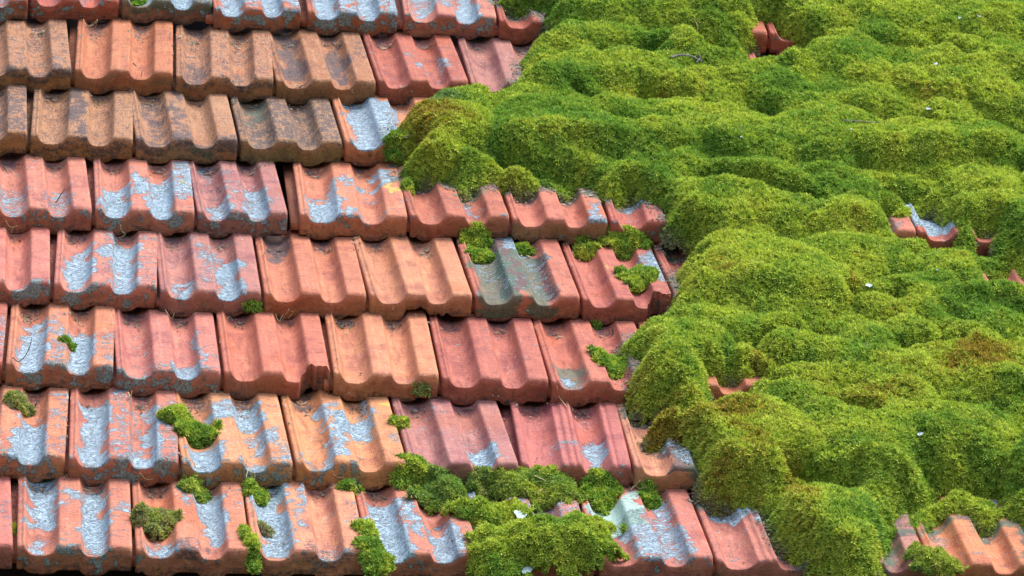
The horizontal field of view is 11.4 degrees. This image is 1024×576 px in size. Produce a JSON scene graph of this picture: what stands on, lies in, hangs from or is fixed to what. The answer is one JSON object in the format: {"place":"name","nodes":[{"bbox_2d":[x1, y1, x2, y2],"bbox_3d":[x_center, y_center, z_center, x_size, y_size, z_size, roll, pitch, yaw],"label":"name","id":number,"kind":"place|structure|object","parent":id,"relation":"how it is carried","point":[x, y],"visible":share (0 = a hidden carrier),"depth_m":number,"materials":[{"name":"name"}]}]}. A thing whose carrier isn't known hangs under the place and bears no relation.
{"place":"outdoors","nodes":[
{"label":"outdoors","id":0,"kind":"place"},
{"bbox_2d":[0,14,658,575],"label":"roof deck","id":1,"kind":"structure","parent":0,"point":[308,390],"depth_m":9.53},
{"bbox_2d":[0,302,7,383],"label":"clay tile","id":2,"kind":"object","parent":1,"relation":"on","point":[3,312],"visible":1,"depth_m":9.42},
{"bbox_2d":[0,227,49,307],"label":"clay tile","id":3,"kind":"object","parent":2,"relation":"on","point":[30,274],"visible":1,"depth_m":9.65,"materials":[{"name":"ceramic"}]},
{"bbox_2d":[0,151,91,234],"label":"clay tile","id":4,"kind":"object","parent":3,"relation":"on","point":[34,187],"visible":1,"depth_m":9.95,"materials":[{"name":"ceramic"}]},
{"bbox_2d":[27,85,132,162],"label":"clay tile","id":5,"kind":"object","parent":4,"relation":"on","point":[79,124],"visible":1,"depth_m":10.25,"materials":[{"name":"ceramic"}]},
{"bbox_2d":[69,16,172,95],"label":"clay tile","id":6,"kind":"object","parent":5,"relation":"on","point":[104,64],"visible":1,"depth_m":10.57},
{"bbox_2d":[118,0,211,24],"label":"clay tile","id":7,"kind":"object","parent":6,"relation":"on","point":[182,12],"visible":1,"depth_m":10.80,"materials":[{"name":"ceramic"}]},
{"bbox_2d":[130,0,146,6],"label":"moss clump","id":8,"kind":"object","parent":7,"relation":"on","point":[137,3],"visible":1,"depth_m":10.80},
{"bbox_2d":[0,477,12,568],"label":"clay tile","id":9,"kind":"object","parent":1,"relation":"on","point":[6,545],"visible":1,"depth_m":8.72,"materials":[{"name":"ceramic"}]},
{"bbox_2d":[0,380,68,483],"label":"clay tile","id":10,"kind":"object","parent":9,"relation":"on","point":[25,442],"visible":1,"depth_m":9.04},
{"bbox_2d":[2,389,37,418],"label":"moss clump","id":11,"kind":"object","parent":10,"relation":"on","point":[17,399],"visible":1,"depth_m":9.17,"materials":[{"name":"plant"}]},
{"bbox_2d":[2,300,114,392],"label":"clay tile","id":12,"kind":"object","parent":10,"relation":"on","point":[49,360],"visible":1,"depth_m":9.36,"materials":[{"name":"ceramic"}]},
{"bbox_2d":[12,339,31,361],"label":"twig","id":13,"kind":"object","parent":12,"relation":"on","point":[25,354],"visible":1,"depth_m":9.26,"materials":[{"name":"wood"}]},
{"bbox_2d":[57,334,77,351],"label":"moss clump","id":14,"kind":"object","parent":12,"relation":"on","point":[68,341],"visible":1,"depth_m":9.37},
{"bbox_2d":[50,226,156,311],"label":"clay tile","id":15,"kind":"object","parent":12,"relation":"on","point":[122,277],"visible":1,"depth_m":9.67,"materials":[{"name":"ceramic"}]},
{"bbox_2d":[86,155,193,236],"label":"clay tile","id":16,"kind":"object","parent":15,"relation":"on","point":[156,205],"visible":1,"depth_m":9.97,"materials":[{"name":"ceramic"}]},
{"bbox_2d":[129,90,236,163],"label":"clay tile","id":17,"kind":"object","parent":16,"relation":"on","point":[168,126],"visible":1,"depth_m":10.26,"materials":[{"name":"ceramic"}]},
{"bbox_2d":[0,85,26,156],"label":"clay tile","id":18,"kind":"object","parent":1,"relation":"on","point":[13,122],"visible":1,"depth_m":10.22,"materials":[{"name":"ceramic"}]},
{"bbox_2d":[0,19,70,93],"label":"clay tile","id":19,"kind":"object","parent":18,"relation":"on","point":[21,63],"visible":1,"depth_m":10.54,"materials":[{"name":"ceramic"}]},
{"bbox_2d":[0,0,27,23],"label":"clay tile","id":20,"kind":"object","parent":19,"relation":"on","point":[13,9],"visible":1,"depth_m":10.74,"materials":[{"name":"ceramic"}]},
{"bbox_2d":[27,0,118,23],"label":"clay tile","id":21,"kind":"object","parent":19,"relation":"on","point":[88,11],"visible":1,"depth_m":10.78,"materials":[{"name":"ceramic"}]},
{"bbox_2d":[10,475,131,575],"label":"clay tile","id":22,"kind":"object","parent":1,"relation":"on","point":[67,523],"visible":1,"depth_m":8.76,"materials":[{"name":"ceramic"}]},
{"bbox_2d":[12,521,16,535],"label":"moss clump","id":23,"kind":"object","parent":22,"relation":"on","point":[14,528],"visible":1,"depth_m":8.75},
{"bbox_2d":[64,387,177,487],"bbox_3d":[-0.702,0.259,9.138,0.207,0.058,0.396,2,19,-5],"label":"clay tile","id":24,"kind":"object","parent":22,"relation":"on","point":[113,441],"visible":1,"depth_m":9.06,"materials":[{"name":"ceramic"}]},
{"bbox_2d":[112,307,220,397],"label":"clay tile","id":25,"kind":"object","parent":24,"relation":"on","point":[157,352],"visible":1,"depth_m":9.37,"materials":[{"name":"ceramic"}]},
{"bbox_2d":[156,229,260,317],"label":"clay tile","id":26,"kind":"object","parent":25,"relation":"on","point":[195,271],"visible":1,"depth_m":9.68,"materials":[{"name":"ceramic"}]},
{"bbox_2d":[189,159,286,238],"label":"clay tile","id":27,"kind":"object","parent":26,"relation":"on","point":[229,197],"visible":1,"depth_m":9.98,"materials":[{"name":"ceramic"}]},
{"bbox_2d":[130,480,248,575],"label":"clay tile","id":28,"kind":"object","parent":1,"relation":"on","point":[214,546],"visible":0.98,"depth_m":8.74,"materials":[{"name":"ceramic"}]},
{"bbox_2d":[128,500,184,540],"bbox_3d":[-0.620,0.404,8.800,0.106,0.091,0.095,-15,-22,40],"label":"moss clump","id":29,"kind":"object","parent":28,"relation":"on","point":[155,521],"visible":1,"depth_m":8.77,"materials":[{"name":"plant"}]},
{"bbox_2d":[175,470,212,503],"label":"moss clump","id":30,"kind":"object","parent":28,"relation":"on","point":[193,484],"visible":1,"depth_m":8.94,"materials":[{"name":"plant"}]},
{"bbox_2d":[176,389,291,489],"bbox_3d":[-0.514,0.266,9.159,0.210,0.059,0.397,1,19,-8],"label":"clay tile","id":31,"kind":"object","parent":28,"relation":"on","point":[260,445],"visible":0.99,"depth_m":9.06,"materials":[{"name":"tile"}]},
{"bbox_2d":[154,403,199,425],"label":"moss clump","id":32,"kind":"object","parent":31,"relation":"on","point":[171,414],"visible":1,"depth_m":9.13,"materials":[{"name":"plant"}]},
{"bbox_2d":[172,417,224,449],"bbox_3d":[-0.556,0.262,9.103,0.088,0.074,0.090,-9,-19,27],"label":"moss clump","id":33,"kind":"object","parent":31,"relation":"on","point":[197,434],"visible":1,"depth_m":9.08,"materials":[{"name":"plant"}]},
{"bbox_2d":[213,310,329,399],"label":"clay tile","id":34,"kind":"object","parent":31,"relation":"on","point":[261,352],"visible":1,"depth_m":9.40,"materials":[{"name":"ceramic"}]},
{"bbox_2d":[241,297,263,313],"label":"moss clump","id":35,"kind":"object","parent":34,"relation":"on","point":[252,306],"visible":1,"depth_m":9.58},
{"bbox_2d":[253,229,365,319],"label":"clay tile","id":36,"kind":"object","parent":34,"relation":"on","point":[321,284],"visible":1,"depth_m":9.71,"materials":[{"name":"ceramic"}]},
{"bbox_2d":[227,96,341,165],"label":"clay tile","id":37,"kind":"object","parent":1,"relation":"on","point":[281,131],"visible":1,"depth_m":10.29,"materials":[{"name":"ceramic"}]},
{"bbox_2d":[172,24,272,102],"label":"clay tile","id":38,"kind":"object","parent":37,"relation":"on","point":[213,53],"visible":1,"depth_m":10.57,"materials":[{"name":"ceramic"}]},
{"bbox_2d":[205,0,300,32],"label":"clay tile","id":39,"kind":"object","parent":38,"relation":"on","point":[271,16],"visible":1,"depth_m":10.80,"materials":[{"name":"ceramic"}]},
{"bbox_2d":[269,27,374,105],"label":"clay tile","id":40,"kind":"object","parent":37,"relation":"on","point":[309,57],"visible":1,"depth_m":10.59,"materials":[{"name":"ceramic"}]},
{"bbox_2d":[298,0,397,36],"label":"clay tile","id":41,"kind":"object","parent":40,"relation":"on","point":[372,18],"visible":1,"depth_m":10.83,"materials":[{"name":"ceramic"}]},
{"bbox_2d":[244,480,364,575],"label":"clay tile","id":42,"kind":"object","parent":1,"relation":"on","point":[297,517],"visible":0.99,"depth_m":8.80,"materials":[{"name":"ceramic"}]},
{"bbox_2d":[237,523,262,574],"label":"moss clump","id":43,"kind":"object","parent":42,"relation":"on","point":[249,538],"visible":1,"depth_m":8.69,"materials":[{"name":"plant"}]},
{"bbox_2d":[241,476,270,506],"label":"moss clump","id":44,"kind":"object","parent":42,"relation":"on","point":[261,496],"visible":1,"depth_m":8.94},
{"bbox_2d":[253,519,275,537],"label":"moss clump","id":45,"kind":"object","parent":42,"relation":"on","point":[265,530],"visible":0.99,"depth_m":8.80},
{"bbox_2d":[278,390,406,490],"bbox_3d":[-0.315,0.268,9.187,0.211,0.059,0.396,1,18,-8],"label":"clay tile","id":46,"kind":"object","parent":42,"relation":"on","point":[369,440],"visible":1,"depth_m":9.12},
{"bbox_2d":[319,307,438,401],"bbox_3d":[-0.254,0.118,9.500,0.207,0.058,0.396,2,19,-6],"label":"clay tile","id":47,"kind":"object","parent":46,"relation":"on","point":[404,365],"visible":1,"depth_m":9.42,"materials":[{"name":"ceramic"}]},
{"bbox_2d":[353,232,471,320],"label":"clay tile","id":48,"kind":"object","parent":47,"relation":"on","point":[400,276],"visible":1,"depth_m":9.73,"materials":[{"name":"ceramic"}]},
{"bbox_2d":[283,158,406,240],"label":"clay tile","id":49,"kind":"object","parent":48,"relation":"on","point":[339,199],"visible":1,"depth_m":10.02,"materials":[{"name":"ceramic"}]},
{"bbox_2d":[330,95,428,166],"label":"clay tile","id":50,"kind":"object","parent":49,"relation":"on","point":[360,132],"visible":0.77,"depth_m":10.35,"materials":[{"name":"ceramic"}]},
{"bbox_2d":[381,127,406,163],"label":"moss clump","id":51,"kind":"object","parent":50,"relation":"on","point":[392,139],"visible":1,"depth_m":10.22,"materials":[{"name":"plant"}]},
{"bbox_2d":[360,29,467,104],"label":"clay tile","id":52,"kind":"object","parent":50,"relation":"on","point":[411,63],"visible":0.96,"depth_m":10.64,"materials":[{"name":"ceramic"}]},
{"bbox_2d":[394,0,495,39],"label":"clay tile","id":53,"kind":"object","parent":52,"relation":"on","point":[467,19],"visible":1,"depth_m":10.85,"materials":[{"name":"ceramic"}]},
{"bbox_2d":[396,164,508,240],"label":"clay tile","id":54,"kind":"object","parent":48,"relation":"on","point":[449,213],"visible":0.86,"depth_m":9.98,"materials":[{"name":"ceramic"}]},
{"bbox_2d":[400,177,415,195],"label":"moss clump","id":55,"kind":"object","parent":54,"relation":"on","point":[406,184],"visible":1,"depth_m":10.09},
{"bbox_2d":[411,381,431,399],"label":"moss clump","id":56,"kind":"object","parent":47,"relation":"on","point":[419,390],"visible":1,"depth_m":9.32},
{"bbox_2d":[355,485,474,575],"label":"clay tile","id":57,"kind":"object","parent":1,"relation":"on","point":[415,538],"visible":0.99,"depth_m":8.83,"materials":[{"name":"tile"}]},
{"bbox_2d":[334,477,365,498],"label":"moss clump","id":58,"kind":"object","parent":57,"relation":"on","point":[346,484],"visible":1,"depth_m":8.98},
{"bbox_2d":[349,518,379,538],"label":"moss clump","id":59,"kind":"object","parent":57,"relation":"on","point":[366,527],"visible":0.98,"depth_m":8.79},
{"bbox_2d":[351,534,396,575],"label":"moss clump","id":60,"kind":"object","parent":57,"relation":"on","point":[374,557],"visible":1,"depth_m":8.69,"materials":[{"name":"plant"}]},
{"bbox_2d":[388,451,429,490],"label":"moss clump","id":61,"kind":"object","parent":57,"relation":"on","point":[403,478],"visible":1,"depth_m":9.01,"materials":[{"name":"plant"}]},
{"bbox_2d":[403,464,467,515],"bbox_3d":[-0.134,0.355,8.993,0.122,0.116,0.096,2,-17,-6],"label":"moss clump","id":62,"kind":"object","parent":57,"relation":"on","point":[438,490],"visible":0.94,"depth_m":8.97,"materials":[{"name":"plant"}]},
{"bbox_2d":[388,395,517,484],"bbox_3d":[-0.117,0.271,9.216,0.208,0.058,0.396,1,18,-8],"label":"clay tile","id":63,"kind":"object","parent":57,"relation":"on","point":[445,433],"visible":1,"depth_m":9.18,"materials":[{"name":"ceramic"}]},
{"bbox_2d":[386,414,411,436],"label":"moss clump","id":64,"kind":"object","parent":63,"relation":"on","point":[400,422],"visible":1,"depth_m":9.19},
{"bbox_2d":[427,313,547,405],"bbox_3d":[-0.056,0.127,9.522,0.210,0.058,0.395,2,18,-6],"label":"clay tile","id":65,"kind":"object","parent":63,"relation":"on","point":[480,360],"visible":1,"depth_m":9.44,"materials":[{"name":"ceramic"}]},
{"bbox_2d":[453,234,579,322],"bbox_3d":[-0.002,-0.024,9.835,0.214,0.058,0.396,1,18,-7],"label":"clay tile","id":66,"kind":"object","parent":65,"relation":"on","point":[509,282],"visible":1,"depth_m":9.73,"materials":[{"name":"ceramic"}]},
{"bbox_2d":[458,220,493,248],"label":"moss clump","id":67,"kind":"object","parent":66,"relation":"on","point":[477,235],"visible":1,"depth_m":9.94,"materials":[{"name":"plant"}]},
{"bbox_2d":[462,243,495,264],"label":"moss clump","id":68,"kind":"object","parent":66,"relation":"on","point":[478,255],"visible":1,"depth_m":9.88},
{"bbox_2d":[514,241,536,255],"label":"moss clump","id":69,"kind":"object","parent":66,"relation":"on","point":[524,248],"visible":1,"depth_m":9.94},
{"bbox_2d":[503,186,606,244],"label":"clay tile","id":70,"kind":"object","parent":66,"relation":"on","point":[543,214],"visible":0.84,"depth_m":9.99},
{"bbox_2d":[452,36,533,93],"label":"clay tile","id":71,"kind":"object","parent":1,"relation":"on","point":[494,59],"visible":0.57,"depth_m":10.73,"materials":[{"name":"ceramic"}]},
{"bbox_2d":[493,0,546,44],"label":"clay tile","id":72,"kind":"object","parent":71,"relation":"on","point":[521,31],"visible":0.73,"depth_m":10.84,"materials":[{"name":"ceramic"}]},
{"bbox_2d":[0,0,1016,575],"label":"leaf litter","id":73,"kind":"object","parent":1,"relation":"on","point":[636,362],"visible":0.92,"depth_m":9.85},
{"bbox_2d":[467,491,593,575],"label":"clay tile","id":74,"kind":"object","parent":1,"relation":"on","point":[560,508],"visible":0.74,"depth_m":8.96,"materials":[{"name":"ceramic"}]},
{"bbox_2d":[458,465,493,500],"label":"moss clump","id":75,"kind":"object","parent":74,"relation":"on","point":[474,481],"visible":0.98,"depth_m":9.03,"materials":[{"name":"plant"}]},
{"bbox_2d":[439,495,536,529],"bbox_3d":[-0.043,0.399,8.917,0.168,0.084,0.114,2,-17,-6],"label":"moss clump","id":76,"kind":"object","parent":74,"relation":"on","point":[472,511],"visible":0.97,"depth_m":8.88,"materials":[{"name":"plant"}]},
{"bbox_2d":[464,536,532,575],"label":"moss clump","id":77,"kind":"object","parent":74,"relation":"on","point":[489,557],"visible":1,"depth_m":8.72,"materials":[{"name":"plant"}]},
{"bbox_2d":[521,566,532,572],"bbox_3d":[0.025,0.477,8.733,0.023,0.026,0.026,2,-17,-6],"label":"lichen flake","id":78,"kind":"object","parent":77,"relation":"on","point":[527,569],"visible":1,"depth_m":8.73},
{"bbox_2d":[464,517,553,571],"bbox_3d":[0.007,0.445,8.793,0.174,0.126,0.139,-4,-17,11],"label":"moss clump","id":79,"kind":"object","parent":74,"relation":"on","point":[517,534],"visible":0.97,"depth_m":8.76,"materials":[{"name":"plant"}]},
{"bbox_2d":[514,510,526,517],"bbox_3d":[0.012,0.392,8.870,0.023,0.023,0.020,-8,-18,23],"label":"lichen flake","id":80,"kind":"object","parent":79,"relation":"on","point":[518,514],"visible":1,"depth_m":8.87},
{"bbox_2d":[482,463,585,512],"bbox_3d":[0.044,0.355,9.035,0.212,0.112,0.112,2,-17,-6],"label":"moss clump","id":81,"kind":"object","parent":74,"relation":"on","point":[523,482],"visible":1,"depth_m":9.01,"materials":[{"name":"plant"}]},
{"bbox_2d":[498,398,630,487],"bbox_3d":[0.092,0.274,9.248,0.211,0.058,0.396,2,18,-5],"label":"clay tile","id":82,"kind":"object","parent":74,"relation":"on","point":[562,438],"visible":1,"depth_m":9.21,"materials":[{"name":"tile"}]},
{"bbox_2d":[531,316,641,407],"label":"clay tile","id":83,"kind":"object","parent":82,"relation":"on","point":[583,380],"visible":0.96,"depth_m":9.47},
{"bbox_2d":[590,318,602,329],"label":"moss clump","id":84,"kind":"object","parent":83,"relation":"on","point":[596,326],"visible":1,"depth_m":9.67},
{"bbox_2d":[586,343,626,379],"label":"moss clump","id":85,"kind":"object","parent":83,"relation":"on","point":[615,366],"visible":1,"depth_m":9.45,"materials":[{"name":"plant"}]},
{"bbox_2d":[558,241,670,325],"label":"clay tile","id":86,"kind":"object","parent":83,"relation":"on","point":[607,297],"visible":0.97,"depth_m":9.74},
{"bbox_2d":[572,234,601,261],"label":"moss clump","id":87,"kind":"object","parent":86,"relation":"on","point":[584,249],"visible":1,"depth_m":9.96,"materials":[{"name":"plant"}]},
{"bbox_2d":[596,224,652,260],"bbox_3d":[0.214,-0.087,9.991,0.126,0.094,0.073,2,-17,-6],"label":"moss clump","id":88,"kind":"object","parent":86,"relation":"on","point":[624,244],"visible":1,"depth_m":9.97,"materials":[{"name":"plant"}]},
{"bbox_2d":[612,263,660,294],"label":"moss clump","id":89,"kind":"object","parent":86,"relation":"on","point":[638,278],"visible":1,"depth_m":9.78,"materials":[{"name":"plant"}]},
{"bbox_2d":[527,508,630,575],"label":"moss clump","id":90,"kind":"object","parent":74,"relation":"on","point":[570,541],"visible":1,"depth_m":8.74,"materials":[{"name":"plant"}]},
{"bbox_2d":[579,484,712,575],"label":"clay tile","id":91,"kind":"object","parent":1,"relation":"on","point":[668,538],"visible":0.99,"depth_m":8.87,"materials":[{"name":"ceramic"}]},
{"bbox_2d":[577,466,625,515],"bbox_3d":[0.156,0.362,9.057,0.090,0.118,0.107,2,-17,-6],"label":"moss clump","id":92,"kind":"object","parent":91,"relation":"on","point":[602,492],"visible":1,"depth_m":9.04,"materials":[{"name":"plant"}]},
{"bbox_2d":[605,520,617,532],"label":"moss clump","id":93,"kind":"object","parent":91,"relation":"on","point":[612,528],"visible":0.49,"depth_m":8.93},
{"bbox_2d":[636,478,662,509],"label":"moss clump","id":94,"kind":"object","parent":91,"relation":"on","point":[648,492],"visible":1,"depth_m":9.05,"materials":[{"name":"plant"}]},
{"bbox_2d":[617,403,698,494],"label":"clay tile","id":95,"kind":"object","parent":91,"relation":"on","point":[672,470],"visible":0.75,"depth_m":9.10,"materials":[{"name":"tile"}]},
{"bbox_2d":[636,321,760,399],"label":"clay tile","id":96,"kind":"object","parent":95,"relation":"on","point":[717,390],"visible":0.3,"depth_m":9.39,"materials":[{"name":"tile"}]},
{"bbox_2d":[652,243,688,311],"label":"clay tile","id":97,"kind":"object","parent":96,"relation":"on","point":[660,256],"visible":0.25,"depth_m":9.93,"materials":[{"name":"ceramic"}]},
{"bbox_2d":[604,198,678,247],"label":"clay tile","id":98,"kind":"object","parent":97,"relation":"on","point":[642,220],"visible":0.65,"depth_m":10.02,"materials":[{"name":"ceramic"}]},
{"bbox_2d":[390,0,1023,575],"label":"moss mat","id":99,"kind":"object","parent":1,"relation":"on","point":[816,452],"visible":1,"depth_m":10.00,"materials":[{"name":"plant"}]},
{"bbox_2d":[670,54,702,61],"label":"twig","id":100,"kind":"object","parent":99,"relation":"on","point":[687,55],"visible":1,"depth_m":10.66,"materials":[{"name":"wood"}]},
{"bbox_2d":[843,120,881,122],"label":"twig","id":101,"kind":"object","parent":99,"relation":"on","point":[861,121],"visible":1,"depth_m":10.38,"materials":[{"name":"wood"}]},
{"bbox_2d":[687,490,808,575],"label":"clay tile","id":102,"kind":"object","parent":1,"relation":"on","point":[741,534],"visible":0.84,"depth_m":8.87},
{"bbox_2d":[751,20,766,52],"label":"clay tile","id":103,"kind":"object","parent":1,"relation":"on","point":[759,31],"visible":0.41,"depth_m":10.88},
{"bbox_2d":[748,48,782,59],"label":"clay tile","id":104,"kind":"object","parent":1,"relation":"on","point":[767,53],"visible":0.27,"depth_m":10.90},
{"bbox_2d":[766,22,797,54],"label":"clay tile","id":105,"kind":"object","parent":104,"relation":"on","point":[777,44],"visible":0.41,"depth_m":10.88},
{"bbox_2d":[888,215,915,238],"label":"clay tile","id":106,"kind":"object","parent":1,"relation":"on","point":[903,228],"visible":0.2,"depth_m":10.04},
{"bbox_2d":[878,513,926,575],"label":"clay tile","id":107,"kind":"object","parent":1,"relation":"on","point":[904,538],"visible":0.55,"depth_m":8.89,"materials":[{"name":"ceramic"}]},
{"bbox_2d":[905,203,998,256],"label":"clay tile","id":108,"kind":"object","parent":1,"relation":"on","point":[934,235],"visible":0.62,"depth_m":10.06,"materials":[{"name":"ceramic"}]},
{"bbox_2d":[911,495,1023,575],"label":"clay tile","id":109,"kind":"object","parent":1,"relation":"on","point":[998,553],"visible":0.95,"depth_m":8.94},
{"bbox_2d":[901,540,968,575],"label":"moss clump","id":110,"kind":"object","parent":109,"relation":"on","point":[932,561],"visible":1,"depth_m":8.80,"materials":[{"name":"plant"}]},
{"bbox_2d":[982,269,1023,284],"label":"clay tile","id":111,"kind":"object","parent":1,"relation":"on","point":[1013,276],"visible":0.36,"depth_m":9.94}
]}

